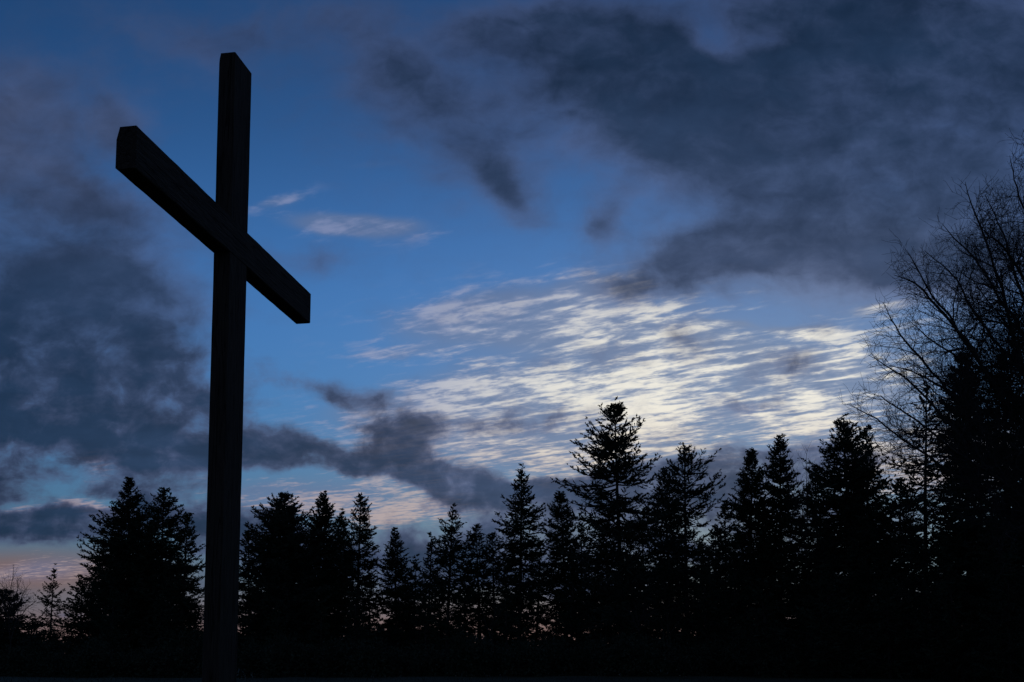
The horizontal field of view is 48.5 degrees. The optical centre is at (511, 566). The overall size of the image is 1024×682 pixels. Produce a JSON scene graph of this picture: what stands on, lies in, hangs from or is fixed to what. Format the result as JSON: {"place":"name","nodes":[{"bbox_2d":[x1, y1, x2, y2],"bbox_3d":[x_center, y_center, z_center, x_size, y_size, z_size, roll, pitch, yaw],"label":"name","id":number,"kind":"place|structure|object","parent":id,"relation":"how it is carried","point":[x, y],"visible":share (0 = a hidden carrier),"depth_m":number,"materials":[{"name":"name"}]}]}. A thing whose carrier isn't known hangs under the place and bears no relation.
{"place":"outdoors","nodes":[
{"label":"outdoors","id":0,"kind":"place"},
{"bbox_2d":[0,668,999,681],"bbox_3d":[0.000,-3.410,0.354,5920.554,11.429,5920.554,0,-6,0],"label":"ground","id":1,"kind":"structure","parent":0,"point":[585,678],"depth_m":39.01,"materials":[{"name":"black plant"}]},
{"bbox_2d":[0,567,44,676],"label":"bare tree","id":2,"kind":"object","parent":1,"relation":"on","point":[14,602],"visible":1,"depth_m":45.98,"materials":[{"name":"black plant"}]},
{"bbox_2d":[0,588,49,675],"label":"fir tree","id":3,"kind":"object","parent":1,"relation":"on","point":[4,637],"visible":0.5,"depth_m":54.91,"materials":[{"name":"black plant"}]},
{"bbox_2d":[8,612,55,654],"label":"fir tree","id":4,"kind":"object","parent":1,"relation":"on","point":[42,631],"visible":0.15,"depth_m":60.07,"materials":[{"name":"black plant"}]},
{"bbox_2d":[28,563,69,653],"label":"fir tree","id":5,"kind":"object","parent":1,"relation":"on","point":[46,602],"visible":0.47,"depth_m":78.00,"materials":[{"name":"black plant"}]},
{"bbox_2d":[52,579,113,676],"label":"fir tree","id":6,"kind":"object","parent":1,"relation":"on","point":[81,627],"visible":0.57,"depth_m":49.90,"materials":[{"name":"black plant"}]},
{"bbox_2d":[57,546,108,655],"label":"fir tree","id":7,"kind":"object","parent":1,"relation":"on","point":[87,597],"visible":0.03,"depth_m":65.66,"materials":[{"name":"black plant"}]},
{"bbox_2d":[60,477,194,658],"bbox_3d":[-17.707,0.718,52.238,5.776,9.938,6.651,0,-6,0],"label":"spruce tree","id":8,"kind":"object","parent":1,"relation":"on","point":[125,570],"visible":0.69,"depth_m":51.62,"materials":[{"name":"black plant"}]},
{"bbox_2d":[124,487,203,663],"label":"fir tree","id":9,"kind":"object","parent":1,"relation":"on","point":[168,525],"visible":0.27,"depth_m":54.06,"materials":[{"name":"black plant"}]},
{"bbox_2d":[158,513,205,677],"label":"fir tree","id":10,"kind":"object","parent":1,"relation":"on","point":[179,597],"visible":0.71,"depth_m":49.99,"materials":[{"name":"black plant"}]},
{"bbox_2d":[162,557,203,672],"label":"fir tree","id":11,"kind":"object","parent":1,"relation":"on","point":[200,621],"visible":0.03,"depth_m":62.14,"materials":[{"name":"black plant"}]},
{"bbox_2d":[115,52,310,681],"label":"wooden cross","id":12,"kind":"object","parent":1,"relation":"on","point":[157,175],"visible":1,"depth_m":7.66,"materials":[{"name":"brown wood"}]},
{"bbox_2d":[237,530,262,674],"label":"fir tree","id":13,"kind":"object","parent":1,"relation":"on","point":[242,574],"visible":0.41,"depth_m":55.95,"materials":[{"name":"black plant"}]},
{"bbox_2d":[237,491,334,669],"bbox_3d":[-10.446,0.844,52.141,4.788,8.804,5.359,4,-7,-31],"label":"pine tree","id":14,"kind":"object","parent":1,"relation":"on","point":[284,558],"visible":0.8,"depth_m":51.49,"materials":[{"name":"black plant"}]},
{"bbox_2d":[293,490,355,652],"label":"fir tree","id":15,"kind":"object","parent":1,"relation":"on","point":[324,515],"visible":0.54,"depth_m":54.01,"materials":[{"name":"black plant"}]},
{"bbox_2d":[324,508,362,647],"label":"fir tree","id":16,"kind":"object","parent":1,"relation":"on","point":[344,526],"visible":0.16,"depth_m":58.14,"materials":[{"name":"black plant"}]},
{"bbox_2d":[330,492,386,673],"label":"spruce tree","id":17,"kind":"object","parent":1,"relation":"on","point":[365,535],"visible":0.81,"depth_m":56.11,"materials":[{"name":"black plant"}]},
{"bbox_2d":[338,589,386,659],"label":"fir tree","id":18,"kind":"object","parent":1,"relation":"on","point":[355,595],"visible":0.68,"depth_m":48.96,"materials":[{"name":"black plant"}]},
{"bbox_2d":[340,570,394,670],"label":"fir tree","id":19,"kind":"object","parent":1,"relation":"on","point":[374,621],"visible":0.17,"depth_m":62.84,"materials":[{"name":"black plant"}]},
{"bbox_2d":[365,527,427,654],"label":"fir tree","id":20,"kind":"object","parent":1,"relation":"on","point":[395,560],"visible":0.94,"depth_m":55.87,"materials":[{"name":"black plant"}]},
{"bbox_2d":[382,580,430,653],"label":"fir tree","id":21,"kind":"object","parent":1,"relation":"on","point":[422,638],"visible":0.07,"depth_m":62.78,"materials":[{"name":"black plant"}]},
{"bbox_2d":[393,554,430,651],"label":"fir tree","id":22,"kind":"object","parent":1,"relation":"on","point":[417,604],"visible":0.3,"depth_m":60.06,"materials":[{"name":"black plant"}]},
{"bbox_2d":[407,533,454,676],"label":"fir tree","id":23,"kind":"object","parent":1,"relation":"on","point":[427,560],"visible":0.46,"depth_m":57.12,"materials":[{"name":"black plant"}]},
{"bbox_2d":[424,575,462,653],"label":"fir tree","id":24,"kind":"object","parent":1,"relation":"on","point":[440,634],"visible":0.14,"depth_m":63.87,"materials":[{"name":"black plant"}]},
{"bbox_2d":[414,502,484,655],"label":"fir tree","id":25,"kind":"object","parent":1,"relation":"on","point":[446,556],"visible":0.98,"depth_m":54.00,"materials":[{"name":"black plant"}]},
{"bbox_2d":[442,569,476,673],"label":"fir tree","id":26,"kind":"object","parent":1,"relation":"on","point":[459,587],"visible":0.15,"depth_m":63.03,"materials":[{"name":"black plant"}]},
{"bbox_2d":[8,626,928,668],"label":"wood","id":27,"kind":"object","parent":1,"relation":"on","point":[422,643],"depth_m":208.76,"materials":[{"name":"black plant"}]},
{"bbox_2d":[454,523,504,646],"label":"fir tree","id":28,"kind":"object","parent":1,"relation":"on","point":[481,601],"visible":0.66,"depth_m":55.99,"materials":[{"name":"black plant"}]},
{"bbox_2d":[476,531,511,655],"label":"fir tree","id":29,"kind":"object","parent":1,"relation":"on","point":[494,569],"visible":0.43,"depth_m":59.02,"materials":[{"name":"black plant"}]},
{"bbox_2d":[491,587,530,649],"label":"fir tree","id":30,"kind":"object","parent":1,"relation":"on","point":[505,592],"visible":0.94,"depth_m":48.94,"materials":[{"name":"black plant"}]},
{"bbox_2d":[482,561,541,655],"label":"fir tree","id":31,"kind":"object","parent":1,"relation":"on","point":[502,644],"visible":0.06,"depth_m":63.86,"materials":[{"name":"black plant"}]},
{"bbox_2d":[492,463,552,651],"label":"spruce tree","id":32,"kind":"object","parent":1,"relation":"on","point":[514,549],"visible":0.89,"depth_m":53.99,"materials":[{"name":"black plant"}]},
{"bbox_2d":[514,541,555,650],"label":"fir tree","id":33,"kind":"object","parent":1,"relation":"on","point":[534,602],"visible":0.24,"depth_m":63.89,"materials":[{"name":"black plant"}]},
{"bbox_2d":[529,490,594,650],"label":"fir tree","id":34,"kind":"object","parent":1,"relation":"on","point":[554,578],"visible":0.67,"depth_m":56.95,"materials":[{"name":"black plant"}]},
{"bbox_2d":[538,566,599,652],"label":"fir tree","id":35,"kind":"object","parent":1,"relation":"on","point":[574,627],"visible":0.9,"depth_m":49.94,"materials":[{"name":"black plant"}]},
{"bbox_2d":[549,522,604,628],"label":"fir tree","id":36,"kind":"object","parent":1,"relation":"on","point":[583,532],"visible":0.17,"depth_m":64.39,"materials":[{"name":"black plant"}]},
{"bbox_2d":[561,517,648,655],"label":"fir tree","id":37,"kind":"object","parent":1,"relation":"on","point":[594,598],"visible":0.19,"depth_m":51.78,"materials":[{"name":"black plant"}]},
{"bbox_2d":[550,396,684,673],"bbox_3d":[4.267,-1.260,46.480,5.426,11.667,4.901,0,-6,0],"label":"pine tree","id":38,"kind":"object","parent":1,"relation":"on","point":[630,567],"visible":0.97,"depth_m":46.06,"materials":[{"name":"black plant"}]},
{"bbox_2d":[627,515,666,648],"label":"fir tree","id":39,"kind":"object","parent":1,"relation":"on","point":[641,545],"visible":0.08,"depth_m":63.17,"materials":[{"name":"black plant"}]},
{"bbox_2d":[635,466,706,675],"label":"fir tree","id":40,"kind":"object","parent":1,"relation":"on","point":[666,555],"visible":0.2,"depth_m":53.25,"materials":[{"name":"black plant"}]},
{"bbox_2d":[634,442,732,674],"bbox_3d":[7.553,-0.327,50.151,4.354,10.616,4.252,0,-6,0],"label":"pine tree","id":41,"kind":"object","parent":1,"relation":"on","point":[682,517],"visible":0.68,"depth_m":50.03,"materials":[{"name":"black plant"}]},
{"bbox_2d":[680,538,721,639],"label":"fir tree","id":42,"kind":"object","parent":1,"relation":"on","point":[694,564],"visible":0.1,"depth_m":62.22,"materials":[{"name":"black plant"}]},
{"bbox_2d":[689,523,737,645],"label":"fir tree","id":43,"kind":"object","parent":1,"relation":"on","point":[712,535],"visible":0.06,"depth_m":64.38,"materials":[{"name":"black plant"}]},
{"bbox_2d":[698,498,745,644],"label":"fir tree","id":44,"kind":"object","parent":1,"relation":"on","point":[717,532],"visible":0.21,"depth_m":56.21,"materials":[{"name":"black plant"}]},
{"bbox_2d":[717,447,775,675],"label":"spruce tree","id":45,"kind":"object","parent":1,"relation":"on","point":[750,489],"visible":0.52,"depth_m":50.14,"materials":[{"name":"black plant"}]},
{"bbox_2d":[742,433,816,670],"bbox_3d":[11.717,-0.435,50.495,3.834,11.069,3.613,0,-6,0],"label":"spruce tree","id":46,"kind":"object","parent":1,"relation":"on","point":[780,517],"visible":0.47,"depth_m":50.14,"materials":[{"name":"black plant"}]},
{"bbox_2d":[778,441,833,651],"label":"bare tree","id":47,"kind":"object","parent":1,"relation":"on","point":[803,518],"visible":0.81,"depth_m":47.36,"materials":[{"name":"black plant"}]},
{"bbox_2d":[787,467,850,650],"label":"fir tree","id":48,"kind":"object","parent":1,"relation":"on","point":[813,504],"visible":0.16,"depth_m":52.34,"materials":[{"name":"black plant"}]},
{"bbox_2d":[780,413,919,676],"bbox_3d":[13.868,-0.577,46.353,5.427,11.546,5.436,4,-7,-36],"label":"fir tree","id":49,"kind":"object","parent":1,"relation":"on","point":[846,505],"visible":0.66,"depth_m":46.09,"materials":[{"name":"black plant"}]},
{"bbox_2d":[834,424,907,646],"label":"fir tree","id":50,"kind":"object","parent":1,"relation":"on","point":[876,499],"visible":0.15,"depth_m":48.18,"materials":[{"name":"black plant"}]},
{"bbox_2d":[878,477,939,645],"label":"fir tree","id":51,"kind":"object","parent":1,"relation":"on","point":[901,553],"visible":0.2,"depth_m":50.02,"materials":[{"name":"black plant"}]},
{"bbox_2d":[889,524,946,677],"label":"fir tree","id":52,"kind":"object","parent":1,"relation":"on","point":[914,569],"visible":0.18,"depth_m":44.04,"materials":[{"name":"black plant"}]},
{"bbox_2d":[875,372,973,677],"bbox_3d":[15.537,-1.556,42.252,4.156,11.622,3.693,4,-7,-35],"label":"fir tree","id":53,"kind":"object","parent":1,"relation":"on","point":[919,544],"visible":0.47,"depth_m":42.27,"materials":[{"name":"black plant"}]},
{"bbox_2d":[837,128,1023,577],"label":"bare tree","id":54,"kind":"object","parent":1,"relation":"on","point":[1000,391],"visible":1,"depth_m":26.94,"materials":[{"name":"black plant"}]},
{"bbox_2d":[928,532,984,677],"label":"fir tree","id":55,"kind":"object","parent":1,"relation":"on","point":[941,581],"depth_m":59.86,"materials":[{"name":"black plant"}]},
{"bbox_2d":[911,353,1010,679],"bbox_3d":[16.136,-1.680,40.492,4.141,12.258,3.854,0,-6,0],"label":"spruce tree","id":56,"kind":"object","parent":1,"relation":"on","point":[958,558],"visible":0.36,"depth_m":39.94,"materials":[{"name":"black plant"}]},
{"bbox_2d":[0,672,1023,681],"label":"grass","id":57,"kind":"structure","parent":0,"point":[759,676],"depth_m":39.08,"materials":[{"name":"plant"}]},
{"bbox_2d":[0,0,1023,640],"label":"sky","id":58,"kind":"structure","parent":0,"point":[502,222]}
]}

